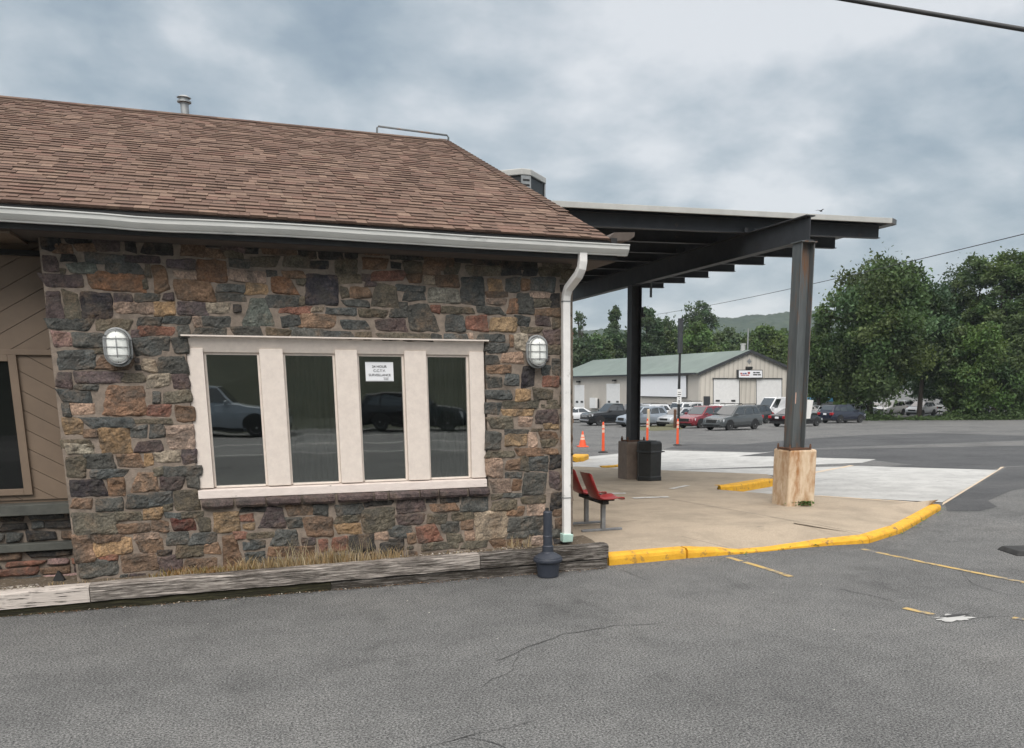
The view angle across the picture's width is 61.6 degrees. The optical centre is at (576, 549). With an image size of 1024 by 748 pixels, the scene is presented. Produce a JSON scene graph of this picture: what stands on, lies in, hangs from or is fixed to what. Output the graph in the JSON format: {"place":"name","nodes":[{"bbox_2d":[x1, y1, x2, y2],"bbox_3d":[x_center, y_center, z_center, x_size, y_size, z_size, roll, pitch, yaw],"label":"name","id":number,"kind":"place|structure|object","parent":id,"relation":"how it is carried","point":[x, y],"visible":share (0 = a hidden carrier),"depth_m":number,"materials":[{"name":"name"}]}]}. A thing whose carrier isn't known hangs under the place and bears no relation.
{"place":"outdoors","nodes":[
{"label":"outdoors","id":0,"kind":"place"},
{"bbox_2d":[48,534,553,585],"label":"dry grass","id":1,"kind":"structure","parent":0,"point":[298,562],"depth_m":8.69,"materials":[{"name":"plant"}]},
{"bbox_2d":[0,546,834,695],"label":"debris","id":2,"kind":"object","parent":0,"point":[17,586],"visible":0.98,"depth_m":8.50,"materials":[{"name":"plant"}]},
{"bbox_2d":[0,389,1023,747],"bbox_3d":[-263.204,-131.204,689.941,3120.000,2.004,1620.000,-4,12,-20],"label":"parking lot","id":3,"kind":"structure","parent":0,"point":[708,653],"depth_m":6.53,"materials":[{"name":"asphalt"}]},
{"bbox_2d":[0,581,330,616],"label":"edging timber","id":4,"kind":"object","parent":3,"relation":"on","point":[229,594],"visible":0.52,"depth_m":8.15,"materials":[{"name":"wood"}]},
{"bbox_2d":[0,583,90,609],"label":"edging timber","id":5,"kind":"object","parent":4,"relation":"on","point":[45,596],"visible":0.99,"depth_m":7.76,"materials":[{"name":"wood"}]},
{"bbox_2d":[89,552,479,601],"bbox_3d":[-2.789,0.252,8.574,3.680,0.191,0.171,-4,12,-20],"label":"edging timber","id":6,"kind":"object","parent":4,"relation":"on","point":[181,584],"visible":1,"depth_m":8.44,"materials":[{"name":"weathered grey timber"}]},
{"bbox_2d":[0,535,594,589],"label":"planting bed","id":7,"kind":"object","parent":3,"relation":"on","point":[72,579],"visible":0.22,"depth_m":8.25,"materials":[{"name":"soil"}]},
{"bbox_2d":[53,571,65,580],"bbox_3d":[-4.968,0.262,8.190,0.115,0.138,0.050,-4,12,-20],"label":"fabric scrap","id":8,"kind":"object","parent":7,"relation":"on","point":[59,576],"visible":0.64,"depth_m":8.17,"materials":[{"name":"grey fabric"}]},
{"bbox_2d":[0,95,634,580],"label":"stone building","id":9,"kind":"structure","parent":3,"relation":"on","point":[262,293],"depth_m":8.66,"materials":[{"name":"brown stone"}]},
{"bbox_2d":[0,355,33,495],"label":"window","id":10,"kind":"structure","parent":9,"relation":"in","point":[15,469],"depth_m":8.08,"materials":[{"name":"black glass"}]},
{"bbox_2d":[102,327,132,366],"bbox_3d":[-4.223,-1.862,7.861,0.243,0.357,0.190,-4,12,-20],"label":"wall lamp","id":11,"kind":"object","parent":9,"relation":"attached to","point":[117,347],"visible":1,"depth_m":7.81,"materials":[{"name":"white glass"}]},
{"bbox_2d":[177,95,190,113],"bbox_3d":[-5.794,-6.260,12.671,0.196,0.870,0.193,-4,12,-20],"label":"vent pipe","id":12,"kind":"object","parent":9,"relation":"on","point":[183,101],"visible":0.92,"depth_m":12.57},
{"bbox_2d":[180,334,488,498],"bbox_3d":[-2.461,-1.407,9.051,2.995,1.603,0.700,-4,12,-20],"label":"window","id":13,"kind":"structure","parent":9,"relation":"in","point":[311,415],"depth_m":8.99,"materials":[{"name":"beige paint"}]},
{"bbox_2d":[365,362,393,380],"bbox_3d":[-2.057,-1.855,8.904,0.286,0.195,0.004,-4,12,-20],"label":"notice","id":14,"kind":"object","parent":13,"relation":"attached to","point":[378,371],"depth_m":8.90,"materials":[{"name":"white paper"}]},
{"bbox_2d":[376,125,448,140],"bbox_3d":[-2.603,-6.492,13.572,1.173,0.359,0.031,-4,12,-20],"label":"roof pipe","id":15,"kind":"object","parent":9,"relation":"on","point":[410,130],"visible":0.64,"depth_m":13.53,"materials":[{"name":"paint"}]},
{"bbox_2d":[500,168,545,196],"bbox_3d":[-1.167,-6.531,16.126,0.975,0.989,0.975,4,12,20],"label":"air conditioner","id":16,"kind":"object","parent":9,"relation":"on","point":[533,180],"visible":0.25,"depth_m":15.58,"materials":[{"name":"grey metal"}]},
{"bbox_2d":[525,335,547,367],"bbox_3d":[-0.430,-2.144,9.255,0.243,0.357,0.190,-4,12,-20],"label":"wall lamp","id":17,"kind":"object","parent":9,"relation":"attached to","point":[536,351],"visible":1,"depth_m":9.20,"materials":[{"name":"white glass"}]},
{"bbox_2d":[330,558,606,589],"bbox_3d":[-1.095,0.268,9.232,3.022,0.179,0.156,-4,12,-20],"label":"edging timber","id":18,"kind":"object","parent":3,"relation":"on","point":[577,565],"visible":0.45,"depth_m":9.11,"materials":[{"name":"wood"}]},
{"bbox_2d":[477,542,608,567],"bbox_3d":[-0.365,0.057,9.462,1.483,0.173,0.170,-4,12,-20],"label":"edging timber","id":19,"kind":"object","parent":18,"relation":"on","point":[515,557],"visible":0.84,"depth_m":9.35,"materials":[{"name":"wood"}]},
{"bbox_2d":[533,511,562,577],"bbox_3d":[-0.313,-0.060,9.176,0.317,0.712,0.317,-4,12,-20],"label":"ashtray post","id":20,"kind":"object","parent":3,"relation":"on","point":[547,560],"visible":1,"depth_m":9.12,"materials":[{"name":"grey plastic"}]},
{"bbox_2d":[573,311,588,340],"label":"tree","id":21,"kind":"object","parent":3,"relation":"on","point":[579,318],"visible":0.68,"depth_m":170.06,"materials":[{"name":"green plant"}]},
{"bbox_2d":[573,407,590,420],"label":"sedan car","id":22,"kind":"object","parent":3,"relation":"on","point":[577,411],"visible":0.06,"depth_m":82.36,"materials":[{"name":"white paint"}]},
{"bbox_2d":[577,431,588,446],"bbox_3d":[0.258,-5.006,38.705,0.440,0.710,0.440,-4,12,-20],"label":"traffic cone","id":23,"kind":"object","parent":3,"relation":"on","point":[582,443],"visible":0.98,"depth_m":38.62,"materials":[{"name":"orange plastic"}]},
{"bbox_2d":[573,333,601,367],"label":"tree","id":24,"kind":"object","parent":3,"relation":"on","point":[584,349],"visible":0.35,"depth_m":152.19,"materials":[{"name":"green plant"}]},
{"bbox_2d":[586,330,616,359],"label":"tree","id":25,"kind":"object","parent":3,"relation":"on","point":[603,346],"visible":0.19,"depth_m":154.81,"materials":[{"name":"green plant"}]},
{"bbox_2d":[579,403,625,425],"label":"parked car","id":26,"kind":"object","parent":3,"relation":"on","point":[608,413],"visible":0.54,"depth_m":74.96,"materials":[{"name":"black paint"}]},
{"bbox_2d":[598,422,607,452],"bbox_3d":[1.051,-4.496,34.205,0.388,1.220,0.388,-10,15,-42],"label":"delineator post","id":27,"kind":"object","parent":3,"relation":"on","point":[603,439],"visible":1,"depth_m":34.18,"materials":[{"name":"orange plastic"}]},
{"bbox_2d":[600,464,617,467],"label":"kerb","id":28,"kind":"structure","parent":3,"relation":"on","point":[609,466],"depth_m":25.26,"materials":[{"name":"yellow paint"}]},
{"bbox_2d":[601,327,626,359],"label":"tree","id":29,"kind":"object","parent":3,"relation":"on","point":[619,343],"visible":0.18,"depth_m":159.04,"materials":[{"name":"green plant"}]},
{"bbox_2d":[606,304,621,334],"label":"tree","id":30,"kind":"object","parent":3,"relation":"on","point":[614,313],"visible":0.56,"depth_m":165.72,"materials":[{"name":"green plant"}]},
{"bbox_2d":[620,326,642,357],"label":"tree","id":31,"kind":"object","parent":3,"relation":"on","point":[625,337],"visible":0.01,"depth_m":162.52,"materials":[{"name":"green plant"}]},
{"bbox_2d":[616,406,666,426],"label":"parked car","id":32,"kind":"object","parent":3,"relation":"on","point":[656,412],"visible":0.56,"depth_m":71.61,"materials":[{"name":"grey metal"}]},
{"bbox_2d":[623,306,668,357],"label":"tree","id":33,"kind":"object","parent":3,"relation":"on","point":[652,326],"visible":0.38,"depth_m":153.91,"materials":[{"name":"green plant"}]},
{"bbox_2d":[607,546,685,565],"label":"kerb","id":34,"kind":"structure","parent":3,"relation":"on","point":[643,555],"depth_m":10.04,"materials":[{"name":"yellow paint"}]},
{"bbox_2d":[646,418,648,439],"bbox_3d":[3.337,-5.600,40.502,0.388,1.220,0.388,0,11,2],"label":"delineator post","id":35,"kind":"object","parent":3,"relation":"on","point":[647,426],"visible":0.8,"depth_m":40.45,"materials":[{"name":"orange plastic"}]},
{"bbox_2d":[641,403,670,410],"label":"parked car","id":36,"kind":"object","parent":3,"relation":"on","point":[667,407],"visible":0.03,"depth_m":81.97,"materials":[{"name":"white paint"}]},
{"bbox_2d":[640,424,686,430],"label":"grass verge","id":37,"kind":"object","parent":3,"relation":"on","point":[661,428],"depth_m":66.31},
{"bbox_2d":[673,409,676,427],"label":"bollard","id":38,"kind":"object","parent":37,"relation":"on","point":[675,418],"visible":0.89,"depth_m":66.94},
{"bbox_2d":[677,318,682,428],"bbox_3d":[7.603,-12.992,63.369,0.380,8.034,0.400,0,11,0],"label":"sign pole","id":39,"kind":"object","parent":37,"relation":"on","point":[680,348],"visible":0.97,"depth_m":63.11,"materials":[{"name":"metal"}]},
{"bbox_2d":[656,315,684,354],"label":"tree","id":40,"kind":"object","parent":3,"relation":"on","point":[670,334],"visible":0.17,"depth_m":157.68,"materials":[{"name":"green plant"}]},
{"bbox_2d":[657,407,692,425],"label":"parked car","id":41,"kind":"object","parent":3,"relation":"on","point":[668,418],"visible":0.4,"depth_m":71.64,"materials":[{"name":"grey paint"}]},
{"bbox_2d":[673,419,680,445],"bbox_3d":[4.635,-5.408,39.327,0.388,1.220,0.388,0,11,2],"label":"delineator post","id":42,"kind":"object","parent":3,"relation":"on","point":[677,439],"visible":1,"depth_m":39.30,"materials":[{"name":"orange plastic"}]},
{"bbox_2d":[573,329,786,410],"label":"warehouse","id":43,"kind":"structure","parent":3,"relation":"on","point":[709,378],"depth_m":109.93,"materials":[{"name":"metal"}]},
{"bbox_2d":[574,385,583,407],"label":"garage door","id":44,"kind":"structure","parent":43,"relation":"in","point":[578,389],"depth_m":133.45,"materials":[{"name":"white paint"}]},
{"bbox_2d":[606,384,619,403],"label":"garage door","id":45,"kind":"structure","parent":43,"relation":"in","point":[612,390],"depth_m":124.36,"materials":[{"name":"white paint"}]},
{"bbox_2d":[704,396,709,404],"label":"entrance door","id":46,"kind":"structure","parent":43,"relation":"in","point":[706,398],"depth_m":106.55,"materials":[{"name":"metal"}]},
{"bbox_2d":[714,379,738,404],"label":"garage door","id":47,"kind":"structure","parent":43,"relation":"in","point":[725,390],"depth_m":106.95,"materials":[{"name":"white paint"}]},
{"bbox_2d":[736,370,762,377],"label":"shop sign","id":48,"kind":"object","parent":43,"relation":"attached to","point":[749,373],"visible":1,"depth_m":106.87,"materials":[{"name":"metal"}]},
{"bbox_2d":[757,379,781,404],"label":"garage door","id":49,"kind":"structure","parent":43,"relation":"in","point":[765,387],"depth_m":108.31,"materials":[{"name":"white paint"}]},
{"bbox_2d":[667,401,702,411],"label":"parked car","id":50,"kind":"object","parent":3,"relation":"on","point":[685,404],"visible":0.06,"depth_m":82.55,"materials":[{"name":"white paint"}]},
{"bbox_2d":[675,300,722,334],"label":"tree","id":51,"kind":"object","parent":3,"relation":"on","point":[704,315],"visible":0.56,"depth_m":169.27,"materials":[{"name":"green plant"}]},
{"bbox_2d":[676,405,721,427],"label":"parked car","id":52,"kind":"object","parent":3,"relation":"on","point":[695,415],"visible":0.48,"depth_m":66.11,"materials":[{"name":"red paint"}]},
{"bbox_2d":[675,316,723,354],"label":"tree","id":53,"kind":"object","parent":3,"relation":"on","point":[697,337],"visible":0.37,"depth_m":146.06,"materials":[{"name":"green plant"}]},
{"bbox_2d":[709,403,727,405],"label":"parked car","id":54,"kind":"object","parent":3,"relation":"on","point":[718,404],"visible":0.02,"depth_m":78.77,"materials":[{"name":"white paint"}]},
{"bbox_2d":[710,329,732,351],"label":"tree","id":55,"kind":"object","parent":3,"relation":"on","point":[723,342],"visible":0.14,"depth_m":154.59,"materials":[{"name":"green plant"}]},
{"bbox_2d":[573,450,874,474],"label":"concrete lane","id":56,"kind":"structure","parent":3,"relation":"on","point":[706,461],"depth_m":28.89,"materials":[{"name":"concrete"}]},
{"bbox_2d":[573,454,588,461],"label":"kerb","id":57,"kind":"structure","parent":56,"relation":"on","point":[580,457],"depth_m":29.33,"materials":[{"name":"yellow paint"}]},
{"bbox_2d":[719,325,741,350],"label":"tree","id":58,"kind":"object","parent":3,"relation":"on","point":[733,336],"visible":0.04,"depth_m":160.02,"materials":[{"name":"green plant"}]},
{"bbox_2d":[702,403,763,429],"bbox_3d":[11.101,-9.457,60.807,4.947,1.828,2.280,-10,15,-41],"label":"parked car","id":59,"kind":"object","parent":3,"relation":"on","point":[729,417],"visible":1,"depth_m":60.09,"materials":[{"name":"grey paint"}]},
{"bbox_2d":[717,478,772,491],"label":"kerb","id":60,"kind":"structure","parent":3,"relation":"on","point":[748,485],"depth_m":18.93,"materials":[{"name":"yellow paint"}]},
{"bbox_2d":[731,330,759,350],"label":"tree","id":61,"kind":"object","parent":3,"relation":"on","point":[743,339],"visible":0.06,"depth_m":153.46,"materials":[{"name":"green plant"}]},
{"bbox_2d":[748,404,773,422],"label":"parked car","id":62,"kind":"object","parent":3,"relation":"on","point":[765,411],"visible":0.18,"depth_m":78.22,"materials":[{"name":"paint"}]},
{"bbox_2d":[746,323,787,364],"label":"tree","id":63,"kind":"object","parent":3,"relation":"on","point":[771,343],"visible":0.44,"depth_m":144.19,"materials":[{"name":"green plant"}]},
{"bbox_2d":[760,397,785,413],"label":"cargo van","id":64,"kind":"object","parent":3,"relation":"on","point":[776,404],"visible":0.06,"depth_m":85.67,"materials":[{"name":"white paint"}]},
{"bbox_2d":[681,535,868,557],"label":"kerb","id":65,"kind":"structure","parent":3,"relation":"on","point":[694,552],"depth_m":10.82,"materials":[{"name":"yellow paint"}]},
{"bbox_2d":[780,328,788,358],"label":"tree","id":66,"kind":"object","parent":3,"relation":"on","point":[785,331],"visible":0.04,"depth_m":148.73,"materials":[{"name":"green plant"}]},
{"bbox_2d":[768,409,822,426],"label":"sedan car","id":67,"kind":"object","parent":3,"relation":"on","point":[777,419],"visible":0.56,"depth_m":67.43,"materials":[{"name":"black paint"}]},
{"bbox_2d":[811,405,822,415],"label":"sedan car","id":68,"kind":"object","parent":3,"relation":"on","point":[816,409],"visible":0.09,"depth_m":88.00,"materials":[{"name":"grey paint"}]},
{"bbox_2d":[807,397,832,404],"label":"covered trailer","id":69,"kind":"object","parent":3,"relation":"on","point":[830,400],"visible":0.14,"depth_m":94.93,"materials":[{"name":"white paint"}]},
{"bbox_2d":[808,302,837,404],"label":"tree","id":70,"kind":"object","parent":3,"relation":"on","point":[819,328],"visible":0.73,"depth_m":90.15,"materials":[{"name":"green plant"}]},
{"bbox_2d":[808,382,850,403],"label":"bush","id":71,"kind":"object","parent":3,"relation":"on","point":[836,397],"visible":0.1,"depth_m":114.16,"materials":[{"name":"green plant"}]},
{"bbox_2d":[815,465,853,472],"bbox_3d":[6.955,-2.247,24.531,0.305,0.117,5.945,8,14,36],"label":"painted line","id":72,"kind":"object","parent":3,"relation":"on","point":[833,468],"visible":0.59,"depth_m":25.59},
{"bbox_2d":[817,404,865,422],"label":"parked car","id":73,"kind":"object","parent":3,"relation":"on","point":[838,413],"visible":0.97,"depth_m":77.98,"materials":[{"name":"blue paint"}]},
{"bbox_2d":[666,433,1023,468],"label":"asphalt patch","id":74,"kind":"object","parent":3,"relation":"on","point":[987,457],"visible":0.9,"depth_m":34.85,"materials":[{"name":"asphalt"}]},
{"bbox_2d":[814,495,910,501],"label":"painted line","id":75,"kind":"structure","parent":3,"relation":"on","point":[863,498],"depth_m":15.47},
{"bbox_2d":[848,404,878,417],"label":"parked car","id":76,"kind":"object","parent":3,"relation":"on","point":[859,408],"visible":0.12,"depth_m":89.79,"materials":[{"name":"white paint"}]},
{"bbox_2d":[744,466,996,501],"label":"concrete lane","id":77,"kind":"structure","parent":3,"relation":"on","point":[909,483],"depth_m":20.45,"materials":[{"name":"concrete"}]},
{"bbox_2d":[726,549,1023,619],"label":"painted line","id":78,"kind":"object","parent":3,"relation":"on","point":[788,575],"visible":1,"depth_m":9.56,"materials":[{"name":"paint"}]},
{"bbox_2d":[813,242,951,414],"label":"tree","id":79,"kind":"object","parent":3,"relation":"on","point":[880,312],"visible":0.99,"depth_m":83.51,"materials":[{"name":"green plant"}]},
{"bbox_2d":[875,400,907,414],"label":"parked car","id":80,"kind":"object","parent":3,"relation":"on","point":[898,407],"visible":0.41,"depth_m":98.05,"materials":[{"name":"white paint"}]},
{"bbox_2d":[860,504,940,542],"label":"kerb","id":81,"kind":"structure","parent":3,"relation":"on","point":[904,524],"depth_m":12.41,"materials":[{"name":"yellow paint"}]},
{"bbox_2d":[901,400,913,405],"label":"sedan car","id":82,"kind":"object","parent":3,"relation":"on","point":[908,402],"visible":0.02,"depth_m":105.68,"materials":[{"name":"white paint"}]},
{"bbox_2d":[905,401,937,415],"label":"parked car","id":83,"kind":"object","parent":3,"relation":"on","point":[930,407],"visible":0.82,"depth_m":95.07,"materials":[{"name":"white paint"}]},
{"bbox_2d":[903,279,963,416],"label":"tree","id":84,"kind":"object","parent":3,"relation":"on","point":[940,297],"visible":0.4,"depth_m":88.55,"materials":[{"name":"green plant"}]},
{"bbox_2d":[898,257,979,414],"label":"tree","id":85,"kind":"object","parent":3,"relation":"on","point":[928,392],"visible":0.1,"depth_m":99.85,"materials":[{"name":"green plant"}]},
{"bbox_2d":[861,405,1023,420],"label":"undergrowth","id":86,"kind":"object","parent":3,"relation":"on","point":[995,415],"visible":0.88,"depth_m":85.61,"materials":[{"name":"green plant"}]},
{"bbox_2d":[935,398,950,413],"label":"parked car","id":87,"kind":"object","parent":3,"relation":"on","point":[939,405],"visible":0.14,"depth_m":98.23,"materials":[{"name":"white paint"}]},
{"bbox_2d":[935,614,975,621],"bbox_3d":[3.355,0.600,7.603,0.432,0.003,0.234,-4,12,-20],"label":"concrete patch","id":88,"kind":"object","parent":3,"relation":"on","point":[950,617],"visible":1,"depth_m":7.59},
{"bbox_2d":[933,323,981,411],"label":"tree","id":89,"kind":"object","parent":3,"relation":"on","point":[948,362],"visible":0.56,"depth_m":87.24,"materials":[{"name":"green plant"}]},
{"bbox_2d":[944,251,1000,382],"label":"tree","id":90,"kind":"object","parent":3,"relation":"on","point":[975,263],"visible":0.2,"depth_m":96.22,"materials":[{"name":"green plant"}]},
{"bbox_2d":[942,467,1002,504],"bbox_3d":[9.635,-1.642,20.488,0.096,0.276,11.885,7,13,31],"label":"lane edge strip","id":91,"kind":"object","parent":3,"relation":"on","point":[949,499],"visible":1,"depth_m":18.65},
{"bbox_2d":[938,316,1020,416],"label":"tree","id":92,"kind":"object","parent":3,"relation":"on","point":[970,379],"visible":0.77,"depth_m":85.21,"materials":[{"name":"green plant"}]},
{"bbox_2d":[945,466,1023,510],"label":"asphalt patch","id":93,"kind":"object","parent":3,"relation":"on","point":[978,497],"visible":1,"depth_m":18.22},
{"bbox_2d":[961,246,1023,411],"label":"tree","id":94,"kind":"object","parent":3,"relation":"on","point":[1006,265],"visible":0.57,"depth_m":93.29,"materials":[{"name":"green plant"}]},
{"bbox_2d":[981,330,1023,418],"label":"tree","id":95,"kind":"object","parent":3,"relation":"on","point":[1012,367],"visible":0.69,"depth_m":85.21,"materials":[{"name":"green plant"}]},
{"bbox_2d":[998,248,1023,360],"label":"tree","id":96,"kind":"object","parent":3,"relation":"on","point":[1012,285],"visible":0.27,"depth_m":92.81,"materials":[{"name":"green plant"}]},
{"bbox_2d":[0,0,1023,330],"label":"sky","id":97,"kind":"structure","parent":0,"point":[835,107],"materials":[{"name":"grey"}]},
{"bbox_2d":[573,310,910,387],"bbox_3d":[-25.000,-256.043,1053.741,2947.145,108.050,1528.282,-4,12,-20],"label":"wooded hills","id":98,"kind":"structure","parent":0,"point":[744,324],"depth_m":1159.35,"materials":[{"name":"plant"}]},
{"bbox_2d":[573,466,936,551],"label":"sidewalk","id":99,"kind":"structure","parent":0,"point":[663,522],"depth_m":13.20,"materials":[{"name":"concrete"}]},
{"bbox_2d":[573,469,624,531],"bbox_3d":[0.221,-0.702,11.687,0.580,0.800,1.040,-4,12,-20],"label":"seat bench","id":100,"kind":"object","parent":99,"relation":"on","point":[591,492],"visible":0.85,"depth_m":11.44,"materials":[{"name":"red plastic"}]},
{"bbox_2d":[600,485,689,497],"bbox_3d":[1.805,-1.143,16.925,2.762,0.077,1.560,-9,14,-39],"label":"painted line","id":101,"kind":"object","parent":99,"relation":"on","point":[656,496],"visible":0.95,"depth_m":16.32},
{"bbox_2d":[636,440,664,480],"bbox_3d":[1.691,-2.073,19.915,0.694,0.915,0.579,-7,13,-32],"label":"litter bin","id":102,"kind":"object","parent":99,"relation":"on","point":[649,452],"visible":1,"depth_m":19.69,"materials":[{"name":"black plastic"}]},
{"bbox_2d":[551,200,896,506],"bbox_3d":[0.963,-4.036,19.421,7.336,5.502,12.530,-4,12,-20],"label":"steel canopy","id":103,"kind":"object","parent":99,"relation":"on","point":[668,244],"visible":0.65,"depth_m":15.07,"materials":[{"name":"metal"}]},
{"bbox_2d":[806,400,812,418],"bbox_3d":[3.849,-2.329,14.164,0.146,0.310,0.030,-4,12,-20],"label":"hanging sign","id":104,"kind":"object","parent":103,"relation":"attached to","point":[809,407],"visible":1,"depth_m":14.15,"materials":[{"name":"white paint"}]},
{"bbox_2d":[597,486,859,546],"bbox_3d":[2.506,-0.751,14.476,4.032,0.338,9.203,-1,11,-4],"label":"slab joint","id":105,"kind":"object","parent":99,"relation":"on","point":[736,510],"visible":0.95,"depth_m":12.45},
{"bbox_2d":[661,234,1023,313],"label":"overhead cable","id":106,"kind":"object","parent":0,"point":[874,269],"visible":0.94,"depth_m":76.71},
{"bbox_2d":[837,0,1023,31],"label":"overhead cable","id":107,"kind":"object","parent":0,"point":[945,16],"visible":1,"depth_m":8.45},
{"bbox_2d":[997,545,1023,555],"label":"rubber block","id":108,"kind":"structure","parent":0,"point":[1016,550],"depth_m":10.51,"materials":[{"name":"rubber"}]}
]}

